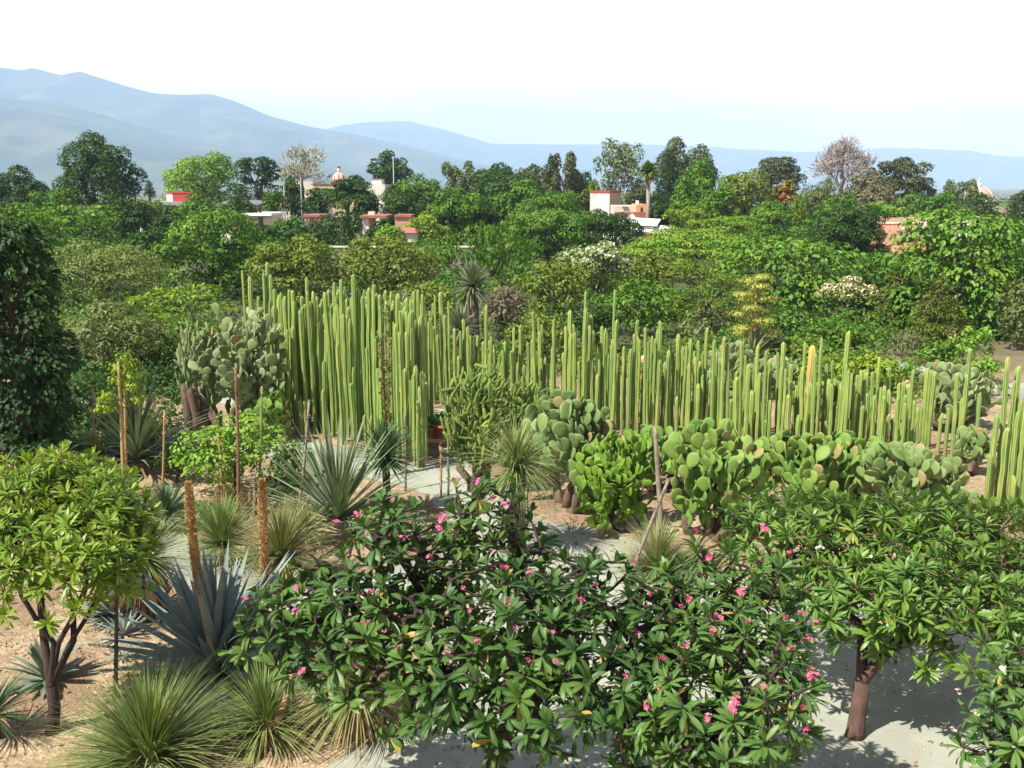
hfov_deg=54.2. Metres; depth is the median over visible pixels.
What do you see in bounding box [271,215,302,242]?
leafy tree
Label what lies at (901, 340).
shrub
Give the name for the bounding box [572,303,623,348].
dark shrub
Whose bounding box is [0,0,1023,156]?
sky
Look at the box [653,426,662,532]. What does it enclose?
flower stalk
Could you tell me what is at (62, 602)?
weeds
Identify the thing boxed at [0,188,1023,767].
ground
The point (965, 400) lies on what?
column cactus
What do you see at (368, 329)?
column cactus
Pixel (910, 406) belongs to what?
column cactus
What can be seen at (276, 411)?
paddle cactus
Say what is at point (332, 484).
yucca
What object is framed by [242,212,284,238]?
porch house
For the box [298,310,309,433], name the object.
column cactus
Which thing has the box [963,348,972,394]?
column cactus
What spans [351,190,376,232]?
leafy tree
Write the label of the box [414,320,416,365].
column cactus
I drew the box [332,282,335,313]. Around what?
column cactus
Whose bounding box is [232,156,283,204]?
dense tree
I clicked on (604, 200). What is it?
white house
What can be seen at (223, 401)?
path
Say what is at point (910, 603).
frangipani tree
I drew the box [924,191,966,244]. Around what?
leafy tree
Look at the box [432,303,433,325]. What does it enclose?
column cactus
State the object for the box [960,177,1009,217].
church
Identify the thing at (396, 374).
column cactus
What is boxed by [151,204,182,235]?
leafy tree
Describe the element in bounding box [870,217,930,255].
brick house
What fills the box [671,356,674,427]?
column cactus
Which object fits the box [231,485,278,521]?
bromeliad
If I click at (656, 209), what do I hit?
leafy tree
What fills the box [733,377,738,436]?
column cactus
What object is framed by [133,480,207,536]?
grass tree
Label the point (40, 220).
leafy tree
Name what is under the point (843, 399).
column cactus
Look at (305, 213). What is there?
long house
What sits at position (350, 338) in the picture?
column cactus
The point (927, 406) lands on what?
column cactus
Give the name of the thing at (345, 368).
column cactus
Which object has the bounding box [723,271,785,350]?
flowering agave
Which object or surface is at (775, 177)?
dark tree
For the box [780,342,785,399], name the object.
column cactus
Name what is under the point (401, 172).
round tree
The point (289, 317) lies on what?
column cactus
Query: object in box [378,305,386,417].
column cactus
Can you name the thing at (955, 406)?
column cactus
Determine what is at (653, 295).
leafy shrub
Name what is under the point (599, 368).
column cactus
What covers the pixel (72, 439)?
bush
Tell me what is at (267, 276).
column cactus
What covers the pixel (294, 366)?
column cactus
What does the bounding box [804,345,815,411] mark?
column cactus
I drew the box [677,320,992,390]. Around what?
undergrowth
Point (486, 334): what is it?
column cactus
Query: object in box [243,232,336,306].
olive tree
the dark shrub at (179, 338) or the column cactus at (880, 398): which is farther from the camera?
the dark shrub at (179, 338)
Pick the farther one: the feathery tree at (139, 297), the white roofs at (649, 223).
the white roofs at (649, 223)
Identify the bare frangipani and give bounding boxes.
[678,306,713,350]
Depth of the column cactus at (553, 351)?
31.21 m
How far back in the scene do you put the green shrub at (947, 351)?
43.35 m
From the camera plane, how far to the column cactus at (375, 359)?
28.46 m
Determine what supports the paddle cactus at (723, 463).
on the ground
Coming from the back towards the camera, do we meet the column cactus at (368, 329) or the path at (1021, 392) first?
the path at (1021, 392)
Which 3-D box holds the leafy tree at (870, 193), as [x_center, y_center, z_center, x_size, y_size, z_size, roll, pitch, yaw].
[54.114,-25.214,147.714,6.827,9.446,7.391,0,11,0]
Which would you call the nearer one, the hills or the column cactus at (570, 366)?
the column cactus at (570, 366)
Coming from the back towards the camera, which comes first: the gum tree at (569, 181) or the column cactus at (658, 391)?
the gum tree at (569, 181)
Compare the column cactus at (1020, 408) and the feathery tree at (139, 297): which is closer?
the column cactus at (1020, 408)
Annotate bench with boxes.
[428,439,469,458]
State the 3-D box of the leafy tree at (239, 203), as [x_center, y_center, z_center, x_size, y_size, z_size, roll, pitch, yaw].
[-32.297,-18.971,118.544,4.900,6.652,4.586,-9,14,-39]
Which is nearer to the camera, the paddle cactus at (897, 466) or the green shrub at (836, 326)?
the paddle cactus at (897, 466)
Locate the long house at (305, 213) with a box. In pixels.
[279,198,332,227]
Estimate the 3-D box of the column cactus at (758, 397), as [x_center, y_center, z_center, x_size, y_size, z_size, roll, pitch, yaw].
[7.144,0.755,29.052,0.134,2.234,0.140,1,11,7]
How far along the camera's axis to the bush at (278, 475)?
23.35 m
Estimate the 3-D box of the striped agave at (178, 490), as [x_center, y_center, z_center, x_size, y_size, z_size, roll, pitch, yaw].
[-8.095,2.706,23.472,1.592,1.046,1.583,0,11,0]
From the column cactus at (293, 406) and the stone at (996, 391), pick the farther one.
the stone at (996, 391)
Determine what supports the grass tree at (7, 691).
on the ground
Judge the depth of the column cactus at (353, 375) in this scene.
29.07 m
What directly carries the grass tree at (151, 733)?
on the ground
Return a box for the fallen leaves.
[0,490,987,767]
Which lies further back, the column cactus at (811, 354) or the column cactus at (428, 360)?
the column cactus at (428, 360)
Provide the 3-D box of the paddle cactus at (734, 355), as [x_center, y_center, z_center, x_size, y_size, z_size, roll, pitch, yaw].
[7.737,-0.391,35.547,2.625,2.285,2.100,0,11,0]
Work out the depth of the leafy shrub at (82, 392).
31.50 m
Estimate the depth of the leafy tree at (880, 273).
64.87 m
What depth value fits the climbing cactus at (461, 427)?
24.30 m
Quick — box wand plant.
[375,303,392,466]
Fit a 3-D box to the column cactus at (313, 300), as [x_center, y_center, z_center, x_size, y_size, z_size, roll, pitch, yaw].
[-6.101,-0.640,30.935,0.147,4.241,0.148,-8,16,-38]
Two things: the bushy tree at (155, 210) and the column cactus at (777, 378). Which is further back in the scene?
the bushy tree at (155, 210)
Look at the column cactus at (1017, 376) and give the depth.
23.96 m
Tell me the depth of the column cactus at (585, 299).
31.26 m
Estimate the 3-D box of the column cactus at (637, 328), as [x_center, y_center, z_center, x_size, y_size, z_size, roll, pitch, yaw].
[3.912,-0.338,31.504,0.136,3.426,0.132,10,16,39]
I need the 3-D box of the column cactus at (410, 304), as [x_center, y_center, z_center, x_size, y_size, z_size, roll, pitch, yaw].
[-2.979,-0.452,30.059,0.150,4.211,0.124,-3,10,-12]
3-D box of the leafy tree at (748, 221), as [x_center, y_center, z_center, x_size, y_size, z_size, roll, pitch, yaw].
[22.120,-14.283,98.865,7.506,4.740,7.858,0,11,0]
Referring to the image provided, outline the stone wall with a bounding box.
[330,246,473,270]
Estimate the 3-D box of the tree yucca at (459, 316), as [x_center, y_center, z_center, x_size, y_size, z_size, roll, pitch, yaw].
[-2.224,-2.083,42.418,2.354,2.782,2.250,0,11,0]
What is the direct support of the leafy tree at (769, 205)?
on the ground
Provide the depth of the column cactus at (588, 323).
31.58 m
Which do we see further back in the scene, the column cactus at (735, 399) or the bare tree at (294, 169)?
the bare tree at (294, 169)
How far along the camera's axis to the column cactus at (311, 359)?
30.39 m
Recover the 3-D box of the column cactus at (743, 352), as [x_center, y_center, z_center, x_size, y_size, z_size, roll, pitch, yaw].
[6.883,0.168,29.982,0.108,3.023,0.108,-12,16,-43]
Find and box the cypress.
[142,179,155,200]
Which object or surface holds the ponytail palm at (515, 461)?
on the ground
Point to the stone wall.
(453, 263)
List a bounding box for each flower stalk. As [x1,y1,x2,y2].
[91,386,95,441]
[112,583,119,698]
[123,365,127,466]
[160,410,166,486]
[217,434,224,498]
[234,367,240,514]
[251,472,256,522]
[257,386,263,500]
[295,400,310,527]
[402,412,407,490]
[438,446,443,497]
[446,391,450,495]
[525,455,529,530]
[628,477,671,576]
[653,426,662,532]
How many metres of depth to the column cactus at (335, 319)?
29.56 m
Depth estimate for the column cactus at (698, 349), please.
30.37 m
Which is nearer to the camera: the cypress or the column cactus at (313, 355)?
the column cactus at (313, 355)
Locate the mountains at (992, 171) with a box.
[326,121,1023,187]
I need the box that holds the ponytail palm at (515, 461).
[452,407,581,554]
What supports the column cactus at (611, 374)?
on the ground
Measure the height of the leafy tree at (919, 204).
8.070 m
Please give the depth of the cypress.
196.02 m
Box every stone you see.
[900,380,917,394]
[981,385,998,395]
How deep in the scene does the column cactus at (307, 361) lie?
31.56 m
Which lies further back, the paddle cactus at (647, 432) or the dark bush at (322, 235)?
the dark bush at (322, 235)
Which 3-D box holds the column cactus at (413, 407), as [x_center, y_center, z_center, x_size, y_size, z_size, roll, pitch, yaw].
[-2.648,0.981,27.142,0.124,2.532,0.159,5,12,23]
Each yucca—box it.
[63,366,214,478]
[241,410,441,544]
[345,415,424,503]
[382,289,411,307]
[437,303,481,356]
[445,259,499,349]
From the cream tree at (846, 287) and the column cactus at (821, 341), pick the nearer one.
the column cactus at (821, 341)
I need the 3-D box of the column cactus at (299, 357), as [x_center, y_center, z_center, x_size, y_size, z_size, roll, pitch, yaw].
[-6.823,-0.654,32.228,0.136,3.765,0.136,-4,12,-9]
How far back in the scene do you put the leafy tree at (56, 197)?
125.20 m
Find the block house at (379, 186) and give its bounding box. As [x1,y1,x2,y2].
[368,179,390,224]
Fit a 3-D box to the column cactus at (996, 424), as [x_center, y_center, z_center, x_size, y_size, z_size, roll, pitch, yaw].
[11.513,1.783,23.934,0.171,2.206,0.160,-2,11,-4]
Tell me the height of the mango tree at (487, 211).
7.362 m
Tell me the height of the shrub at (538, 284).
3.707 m
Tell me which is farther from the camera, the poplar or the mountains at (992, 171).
the mountains at (992, 171)
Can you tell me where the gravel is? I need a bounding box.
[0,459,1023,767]
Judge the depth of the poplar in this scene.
110.11 m
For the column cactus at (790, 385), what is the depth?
28.30 m
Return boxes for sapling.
[948,324,996,361]
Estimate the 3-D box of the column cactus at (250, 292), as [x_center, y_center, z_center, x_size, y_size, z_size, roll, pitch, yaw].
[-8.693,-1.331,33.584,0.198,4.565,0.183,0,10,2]
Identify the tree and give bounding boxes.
[0,164,50,236]
[0,202,76,288]
[0,218,81,479]
[0,439,168,735]
[0,658,45,747]
[19,186,90,237]
[23,204,125,266]
[26,647,267,767]
[51,130,147,244]
[70,193,154,245]
[86,504,189,623]
[88,347,153,476]
[113,283,241,359]
[127,199,173,234]
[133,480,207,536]
[144,207,281,297]
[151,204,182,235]
[160,151,242,205]
[166,489,258,574]
[172,191,229,237]
[184,652,330,767]
[212,493,345,597]
[215,470,708,767]
[223,195,262,233]
[231,223,278,247]
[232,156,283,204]
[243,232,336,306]
[261,189,288,211]
[265,614,445,766]
[269,491,345,551]
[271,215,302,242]
[272,142,332,193]
[279,174,305,220]
[298,187,329,213]
[317,175,381,236]
[318,210,362,245]
[323,231,447,302]
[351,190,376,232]
[364,227,380,245]
[366,149,414,189]
[370,218,391,229]
[373,223,407,244]
[378,172,440,216]
[379,184,443,235]
[392,237,463,274]
[401,211,452,245]
[423,186,485,245]
[424,194,493,245]
[440,160,478,243]
[458,174,561,232]
[471,172,506,238]
[475,162,515,222]
[490,178,542,228]
[499,208,594,263]
[514,188,591,254]
[515,163,548,189]
[541,151,583,207]
[569,180,596,210]
[573,170,599,212]
[575,208,648,247]
[586,180,599,204]
[587,138,645,204]
[605,523,832,767]
[617,250,682,289]
[619,228,774,276]
[623,186,660,204]
[650,146,684,223]
[650,198,676,235]
[653,136,720,200]
[658,260,749,333]
[661,201,709,246]
[667,156,715,229]
[693,183,739,243]
[699,215,765,261]
[700,167,777,237]
[700,237,877,308]
[715,477,1023,740]
[744,199,793,239]
[744,210,818,263]
[753,156,807,218]
[767,179,799,228]
[793,178,839,235]
[803,135,878,198]
[808,200,890,263]
[810,191,861,240]
[814,275,880,320]
[839,251,917,300]
[841,168,894,203]
[856,181,902,214]
[861,156,937,206]
[862,200,904,217]
[881,207,1023,331]
[887,192,974,223]
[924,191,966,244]
[939,630,1023,767]
[943,178,979,205]
[965,190,1000,217]
[991,198,1023,240]
[994,277,1023,350]
[1009,190,1023,220]
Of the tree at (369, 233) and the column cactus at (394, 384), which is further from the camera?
the tree at (369, 233)
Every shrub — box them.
[0,423,63,480]
[51,376,123,425]
[53,298,165,372]
[158,334,240,351]
[381,281,463,335]
[446,220,538,285]
[479,285,529,338]
[500,308,577,360]
[506,258,596,319]
[552,240,637,300]
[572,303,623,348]
[593,275,675,337]
[642,287,705,317]
[746,336,807,354]
[752,307,840,329]
[794,317,882,345]
[834,351,898,387]
[882,328,930,355]
[924,347,966,361]
[966,355,1004,379]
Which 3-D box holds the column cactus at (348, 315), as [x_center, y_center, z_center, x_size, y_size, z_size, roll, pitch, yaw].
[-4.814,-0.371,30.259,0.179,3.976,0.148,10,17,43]
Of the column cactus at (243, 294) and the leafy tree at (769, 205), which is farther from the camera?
the leafy tree at (769, 205)
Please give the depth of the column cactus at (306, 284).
32.65 m
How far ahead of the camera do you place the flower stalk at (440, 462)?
24.33 m
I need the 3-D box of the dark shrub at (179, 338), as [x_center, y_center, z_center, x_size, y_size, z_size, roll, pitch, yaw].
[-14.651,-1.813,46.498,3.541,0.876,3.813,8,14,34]
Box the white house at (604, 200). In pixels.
[590,191,621,239]
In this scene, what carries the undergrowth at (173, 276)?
on the ground
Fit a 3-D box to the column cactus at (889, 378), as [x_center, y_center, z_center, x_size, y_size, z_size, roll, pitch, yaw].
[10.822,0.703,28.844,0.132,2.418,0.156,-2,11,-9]
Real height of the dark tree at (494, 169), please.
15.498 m
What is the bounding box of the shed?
[215,200,262,242]
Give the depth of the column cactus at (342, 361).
30.14 m
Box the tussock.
[599,511,709,586]
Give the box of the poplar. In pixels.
[790,192,806,233]
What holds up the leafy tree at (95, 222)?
on the ground
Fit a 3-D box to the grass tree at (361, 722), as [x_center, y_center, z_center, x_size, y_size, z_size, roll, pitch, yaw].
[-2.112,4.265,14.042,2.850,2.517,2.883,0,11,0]
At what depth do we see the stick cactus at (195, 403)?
30.50 m
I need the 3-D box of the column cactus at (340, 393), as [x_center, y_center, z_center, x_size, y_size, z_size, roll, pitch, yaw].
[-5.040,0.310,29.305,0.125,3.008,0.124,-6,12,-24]
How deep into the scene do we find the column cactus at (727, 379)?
28.68 m
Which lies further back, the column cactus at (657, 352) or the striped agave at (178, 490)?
the column cactus at (657, 352)
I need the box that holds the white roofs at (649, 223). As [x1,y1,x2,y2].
[611,214,668,246]
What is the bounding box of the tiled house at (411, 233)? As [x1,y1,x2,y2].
[397,228,419,241]
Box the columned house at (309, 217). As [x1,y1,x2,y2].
[302,214,331,236]
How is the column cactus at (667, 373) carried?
on the ground
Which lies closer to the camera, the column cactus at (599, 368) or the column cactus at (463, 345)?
the column cactus at (599, 368)
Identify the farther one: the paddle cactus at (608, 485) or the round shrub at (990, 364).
the round shrub at (990, 364)
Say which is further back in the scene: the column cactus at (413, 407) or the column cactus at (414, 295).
the column cactus at (414, 295)
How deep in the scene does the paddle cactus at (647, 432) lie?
24.82 m
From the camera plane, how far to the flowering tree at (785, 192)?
129.60 m
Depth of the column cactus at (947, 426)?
27.14 m
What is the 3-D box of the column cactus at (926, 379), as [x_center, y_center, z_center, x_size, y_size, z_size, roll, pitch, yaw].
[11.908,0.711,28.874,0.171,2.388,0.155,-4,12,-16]
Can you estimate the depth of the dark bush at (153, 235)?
82.24 m
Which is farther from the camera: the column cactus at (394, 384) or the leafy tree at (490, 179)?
the leafy tree at (490, 179)
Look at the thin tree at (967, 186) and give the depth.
209.54 m
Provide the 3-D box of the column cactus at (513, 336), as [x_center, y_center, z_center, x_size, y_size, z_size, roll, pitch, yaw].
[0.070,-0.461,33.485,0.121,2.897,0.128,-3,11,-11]
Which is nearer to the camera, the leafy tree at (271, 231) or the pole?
the leafy tree at (271, 231)
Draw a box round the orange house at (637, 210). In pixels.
[610,201,645,217]
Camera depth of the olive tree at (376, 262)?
62.70 m
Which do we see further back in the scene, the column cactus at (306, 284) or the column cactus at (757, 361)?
the column cactus at (306, 284)
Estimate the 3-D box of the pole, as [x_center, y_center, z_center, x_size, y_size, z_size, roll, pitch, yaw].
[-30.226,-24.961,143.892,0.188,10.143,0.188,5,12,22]
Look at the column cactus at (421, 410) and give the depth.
26.84 m
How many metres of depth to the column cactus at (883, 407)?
27.23 m
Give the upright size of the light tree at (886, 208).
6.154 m
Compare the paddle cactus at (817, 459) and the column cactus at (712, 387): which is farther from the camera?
the column cactus at (712, 387)
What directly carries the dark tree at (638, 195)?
on the ground
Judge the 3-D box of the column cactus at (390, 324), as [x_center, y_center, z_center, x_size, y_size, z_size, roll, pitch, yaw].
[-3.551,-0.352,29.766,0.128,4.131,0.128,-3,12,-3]
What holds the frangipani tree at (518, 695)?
on the ground
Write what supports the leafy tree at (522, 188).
on the ground
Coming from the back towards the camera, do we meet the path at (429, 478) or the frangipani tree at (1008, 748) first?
the path at (429, 478)
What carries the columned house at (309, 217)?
on the ground
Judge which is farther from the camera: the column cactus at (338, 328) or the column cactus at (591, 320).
the column cactus at (591, 320)
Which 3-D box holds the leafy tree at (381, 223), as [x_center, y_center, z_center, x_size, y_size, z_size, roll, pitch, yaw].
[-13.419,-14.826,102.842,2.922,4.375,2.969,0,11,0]
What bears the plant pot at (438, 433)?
on the path at (429, 478)
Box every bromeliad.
[201,480,247,510]
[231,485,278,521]
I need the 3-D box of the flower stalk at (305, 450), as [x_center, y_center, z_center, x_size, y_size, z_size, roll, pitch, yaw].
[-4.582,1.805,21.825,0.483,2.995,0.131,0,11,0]
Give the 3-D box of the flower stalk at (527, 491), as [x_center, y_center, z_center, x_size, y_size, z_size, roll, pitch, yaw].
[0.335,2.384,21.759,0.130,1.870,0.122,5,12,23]
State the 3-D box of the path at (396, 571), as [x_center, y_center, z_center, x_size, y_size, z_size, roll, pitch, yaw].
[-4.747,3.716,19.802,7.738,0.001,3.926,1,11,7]
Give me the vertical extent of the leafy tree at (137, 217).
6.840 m
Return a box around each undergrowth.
[0,195,1023,243]
[1,227,1023,373]
[6,343,216,469]
[436,333,1010,403]
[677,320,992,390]
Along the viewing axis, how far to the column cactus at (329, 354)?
30.30 m
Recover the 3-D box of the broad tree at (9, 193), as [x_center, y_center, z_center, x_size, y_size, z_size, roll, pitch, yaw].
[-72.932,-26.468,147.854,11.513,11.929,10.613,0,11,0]
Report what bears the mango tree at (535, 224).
on the ground
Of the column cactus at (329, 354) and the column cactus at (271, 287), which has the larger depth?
the column cactus at (271, 287)
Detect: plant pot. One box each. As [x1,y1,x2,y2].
[427,413,437,447]
[430,411,446,447]
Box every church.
[288,165,361,242]
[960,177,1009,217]
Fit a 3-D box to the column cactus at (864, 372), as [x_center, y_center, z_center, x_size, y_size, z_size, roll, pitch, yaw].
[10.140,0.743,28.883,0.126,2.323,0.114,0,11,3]
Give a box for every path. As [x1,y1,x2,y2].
[74,386,233,405]
[154,532,467,614]
[236,409,470,494]
[325,461,1023,767]
[836,360,1023,398]
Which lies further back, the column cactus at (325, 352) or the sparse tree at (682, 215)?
the sparse tree at (682, 215)
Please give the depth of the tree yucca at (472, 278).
45.85 m
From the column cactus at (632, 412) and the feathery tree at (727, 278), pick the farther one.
the feathery tree at (727, 278)
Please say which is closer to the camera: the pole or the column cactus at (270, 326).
the column cactus at (270, 326)
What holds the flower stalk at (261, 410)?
on the ground
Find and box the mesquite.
[27,240,173,313]
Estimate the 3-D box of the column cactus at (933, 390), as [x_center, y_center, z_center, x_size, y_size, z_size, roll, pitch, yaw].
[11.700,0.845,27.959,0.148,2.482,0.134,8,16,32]
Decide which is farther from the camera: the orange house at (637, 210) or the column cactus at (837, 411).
the orange house at (637, 210)
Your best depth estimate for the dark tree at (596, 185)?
161.54 m
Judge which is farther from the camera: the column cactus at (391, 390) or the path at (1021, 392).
the path at (1021, 392)
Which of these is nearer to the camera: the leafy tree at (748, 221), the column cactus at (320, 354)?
the column cactus at (320, 354)
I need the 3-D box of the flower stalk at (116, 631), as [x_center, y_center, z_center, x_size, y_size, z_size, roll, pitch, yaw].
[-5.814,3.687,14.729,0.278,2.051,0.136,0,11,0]
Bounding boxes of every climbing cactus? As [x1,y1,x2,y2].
[439,363,527,492]
[500,375,550,451]
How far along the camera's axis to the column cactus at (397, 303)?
28.87 m
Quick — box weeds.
[0,471,577,767]
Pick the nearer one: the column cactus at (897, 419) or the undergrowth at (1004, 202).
the column cactus at (897, 419)
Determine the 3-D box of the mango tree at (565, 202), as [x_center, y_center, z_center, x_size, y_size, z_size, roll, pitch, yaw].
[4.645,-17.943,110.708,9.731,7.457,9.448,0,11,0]
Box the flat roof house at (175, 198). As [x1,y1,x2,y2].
[140,192,212,239]
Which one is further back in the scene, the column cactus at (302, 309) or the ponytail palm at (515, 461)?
the column cactus at (302, 309)
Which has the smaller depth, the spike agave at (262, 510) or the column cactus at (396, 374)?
the spike agave at (262, 510)
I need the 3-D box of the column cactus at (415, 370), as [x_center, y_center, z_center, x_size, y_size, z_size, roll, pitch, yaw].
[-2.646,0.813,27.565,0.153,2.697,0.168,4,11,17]
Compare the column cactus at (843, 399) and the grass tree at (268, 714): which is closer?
the grass tree at (268, 714)
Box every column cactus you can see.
[241,271,246,340]
[248,276,254,338]
[257,297,260,346]
[262,273,268,364]
[265,262,269,353]
[268,300,274,396]
[269,275,276,394]
[271,306,283,405]
[273,289,277,385]
[277,296,281,348]
[285,329,291,427]
[287,290,292,424]
[289,289,294,411]
[290,326,298,430]
[292,301,297,416]
[292,385,294,422]
[295,301,300,400]
[296,306,303,420]
[297,400,303,434]
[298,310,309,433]
[300,296,310,427]
[301,307,306,428]
[303,401,306,431]
[305,277,311,414]
[305,328,310,409]
[306,291,315,433]
[310,301,317,430]
[311,295,317,411]
[316,296,318,322]
[318,321,322,431]
[321,389,325,438]
[322,361,327,435]
[323,292,335,434]
[324,330,327,409]
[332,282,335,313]
[334,306,345,441]
[335,344,343,444]
[337,304,341,435]
[339,279,343,361]
[340,316,346,433]
[342,314,349,437]
[346,306,350,325]
[348,318,352,439]
[349,383,356,447]
[350,298,351,321]
[351,274,358,434]
[352,367,355,415]
[356,288,364,439]
[356,294,360,439]
[363,415,367,448]
[365,347,369,446]
[366,287,373,443]
[369,415,372,449]
[372,284,375,423]
[373,339,377,441]
[375,293,377,366]
[376,368,379,426]
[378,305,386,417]
[379,360,383,422]
[385,301,387,359]
[387,332,394,458]
[389,291,392,305]
[389,304,392,360]
[392,322,395,453]
[394,324,399,460]
[395,293,400,361]
[398,311,403,403]
[398,331,403,461]
[399,389,401,454]
[403,368,408,460]
[404,332,408,425]
[405,311,407,331]
[407,368,412,455]
[408,380,411,461]
[409,299,411,311]
[409,328,412,380]
[412,374,415,465]
[413,290,416,310]
[413,365,417,401]
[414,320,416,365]
[415,400,419,467]
[417,386,419,406]
[419,371,424,467]
[423,407,425,466]
[425,382,427,464]
[427,321,429,399]
[429,318,433,419]
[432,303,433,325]
[433,326,435,404]
[434,295,437,394]
[436,334,442,404]
[438,292,443,387]
[443,315,448,400]
[443,338,444,393]
[447,301,450,397]
[453,328,456,409]
[462,319,466,394]
[462,339,465,393]
[466,326,470,410]
[484,304,487,387]
[509,350,512,410]
[512,327,515,395]
[516,363,518,385]
[531,312,536,385]
[536,351,537,375]
[537,317,539,359]
[546,363,549,394]
[552,319,555,390]
[567,310,572,390]
[569,334,572,390]
[581,308,587,399]
[584,291,586,364]
[586,313,589,358]
[589,359,593,399]
[590,315,592,329]
[591,330,594,358]
[597,360,600,410]
[601,328,606,407]
[609,339,613,420]
[611,319,617,421]
[612,289,615,338]
[623,347,625,427]
[626,349,632,427]
[631,350,634,430]
[635,319,638,337]
[640,369,642,430]
[643,327,646,423]
[646,379,648,424]
[655,321,661,410]
[655,329,657,390]
[655,359,661,425]
[664,355,670,439]
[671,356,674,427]
[674,334,680,427]
[674,338,679,430]
[683,359,686,421]
[684,339,692,427]
[696,340,699,370]
[701,350,703,374]
[703,327,708,419]
[710,339,715,418]
[717,361,719,427]
[719,336,725,427]
[725,343,729,417]
[731,370,738,433]
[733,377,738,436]
[738,341,742,436]
[742,340,744,391]
[743,418,747,434]
[748,390,754,437]
[754,345,759,440]
[755,372,761,439]
[761,351,766,435]
[774,352,779,434]
[776,367,783,432]
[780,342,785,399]
[780,368,787,429]
[785,394,790,430]
[788,381,792,396]
[795,414,800,435]
[799,367,804,436]
[800,400,803,437]
[802,342,805,366]
[802,390,810,434]
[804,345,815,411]
[810,354,817,434]
[815,344,822,434]
[819,338,823,431]
[828,360,833,416]
[835,383,840,430]
[839,363,844,429]
[839,364,847,432]
[843,331,850,365]
[843,369,850,430]
[849,371,855,420]
[850,394,856,430]
[861,370,865,406]
[869,395,876,437]
[875,357,880,422]
[878,387,882,437]
[879,395,885,439]
[884,367,890,423]
[895,397,899,441]
[901,403,906,443]
[904,386,909,442]
[906,369,914,441]
[918,407,923,440]
[921,368,929,441]
[923,371,931,444]
[926,371,936,447]
[936,414,942,450]
[942,407,950,457]
[950,373,958,459]
[957,397,962,437]
[958,374,969,439]
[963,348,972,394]
[975,393,981,426]
[984,454,992,500]
[988,414,999,502]
[994,357,1009,496]
[996,428,1010,505]
[1002,380,1015,501]
[1005,366,1020,497]
[1007,411,1020,500]
[1010,475,1016,498]
[1015,400,1023,476]
[1015,402,1023,505]
[1020,457,1023,498]
[1021,471,1023,509]
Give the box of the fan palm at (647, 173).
[636,160,659,217]
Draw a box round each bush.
[16,436,99,475]
[121,223,185,272]
[150,443,198,481]
[168,412,288,495]
[174,498,238,523]
[252,461,304,508]
[269,440,314,476]
[273,219,341,251]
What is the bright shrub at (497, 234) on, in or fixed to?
on the ground
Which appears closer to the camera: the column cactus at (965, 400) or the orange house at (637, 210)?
the column cactus at (965, 400)
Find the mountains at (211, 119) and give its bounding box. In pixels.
[0,68,716,188]
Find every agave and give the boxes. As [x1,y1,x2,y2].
[0,634,102,699]
[79,588,139,634]
[81,540,323,729]
[91,610,145,648]
[106,642,133,661]
[123,577,180,621]
[135,480,184,518]
[183,480,249,687]
[257,477,287,653]
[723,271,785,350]
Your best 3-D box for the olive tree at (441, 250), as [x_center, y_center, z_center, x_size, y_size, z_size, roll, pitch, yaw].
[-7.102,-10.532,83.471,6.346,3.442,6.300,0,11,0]
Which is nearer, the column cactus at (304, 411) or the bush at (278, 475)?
the bush at (278, 475)
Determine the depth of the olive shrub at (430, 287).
46.71 m
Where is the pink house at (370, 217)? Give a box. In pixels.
[360,211,414,243]
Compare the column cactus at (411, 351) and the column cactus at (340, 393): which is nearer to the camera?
the column cactus at (411, 351)
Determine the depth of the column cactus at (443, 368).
36.64 m
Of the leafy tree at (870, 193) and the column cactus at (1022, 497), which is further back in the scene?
the leafy tree at (870, 193)
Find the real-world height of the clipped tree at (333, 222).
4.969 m
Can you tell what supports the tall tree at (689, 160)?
on the ground
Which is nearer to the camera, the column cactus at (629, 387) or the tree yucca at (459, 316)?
the column cactus at (629, 387)
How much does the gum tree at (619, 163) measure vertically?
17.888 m
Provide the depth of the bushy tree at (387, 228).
94.50 m
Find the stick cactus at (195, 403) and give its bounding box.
[173,320,214,433]
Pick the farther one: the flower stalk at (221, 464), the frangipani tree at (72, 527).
the flower stalk at (221, 464)
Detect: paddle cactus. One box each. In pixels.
[188,302,288,438]
[243,391,292,442]
[500,389,616,513]
[574,428,671,539]
[612,424,690,492]
[662,417,770,542]
[706,340,768,397]
[752,429,859,523]
[760,355,798,395]
[792,378,854,421]
[820,430,888,500]
[847,440,978,534]
[915,361,1007,431]
[919,359,940,385]
[952,424,997,475]
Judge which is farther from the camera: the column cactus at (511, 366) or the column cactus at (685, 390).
the column cactus at (511, 366)
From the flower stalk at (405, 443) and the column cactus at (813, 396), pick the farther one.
the column cactus at (813, 396)
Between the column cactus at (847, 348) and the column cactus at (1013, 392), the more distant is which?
the column cactus at (847, 348)
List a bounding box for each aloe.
[72,429,120,463]
[730,331,775,363]
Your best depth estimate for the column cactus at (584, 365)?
30.68 m
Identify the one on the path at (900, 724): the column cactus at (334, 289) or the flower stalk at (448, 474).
the flower stalk at (448, 474)
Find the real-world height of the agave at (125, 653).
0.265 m
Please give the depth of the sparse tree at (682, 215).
104.55 m
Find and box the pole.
[300,174,302,220]
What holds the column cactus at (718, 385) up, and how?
on the ground
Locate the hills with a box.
[0,98,460,190]

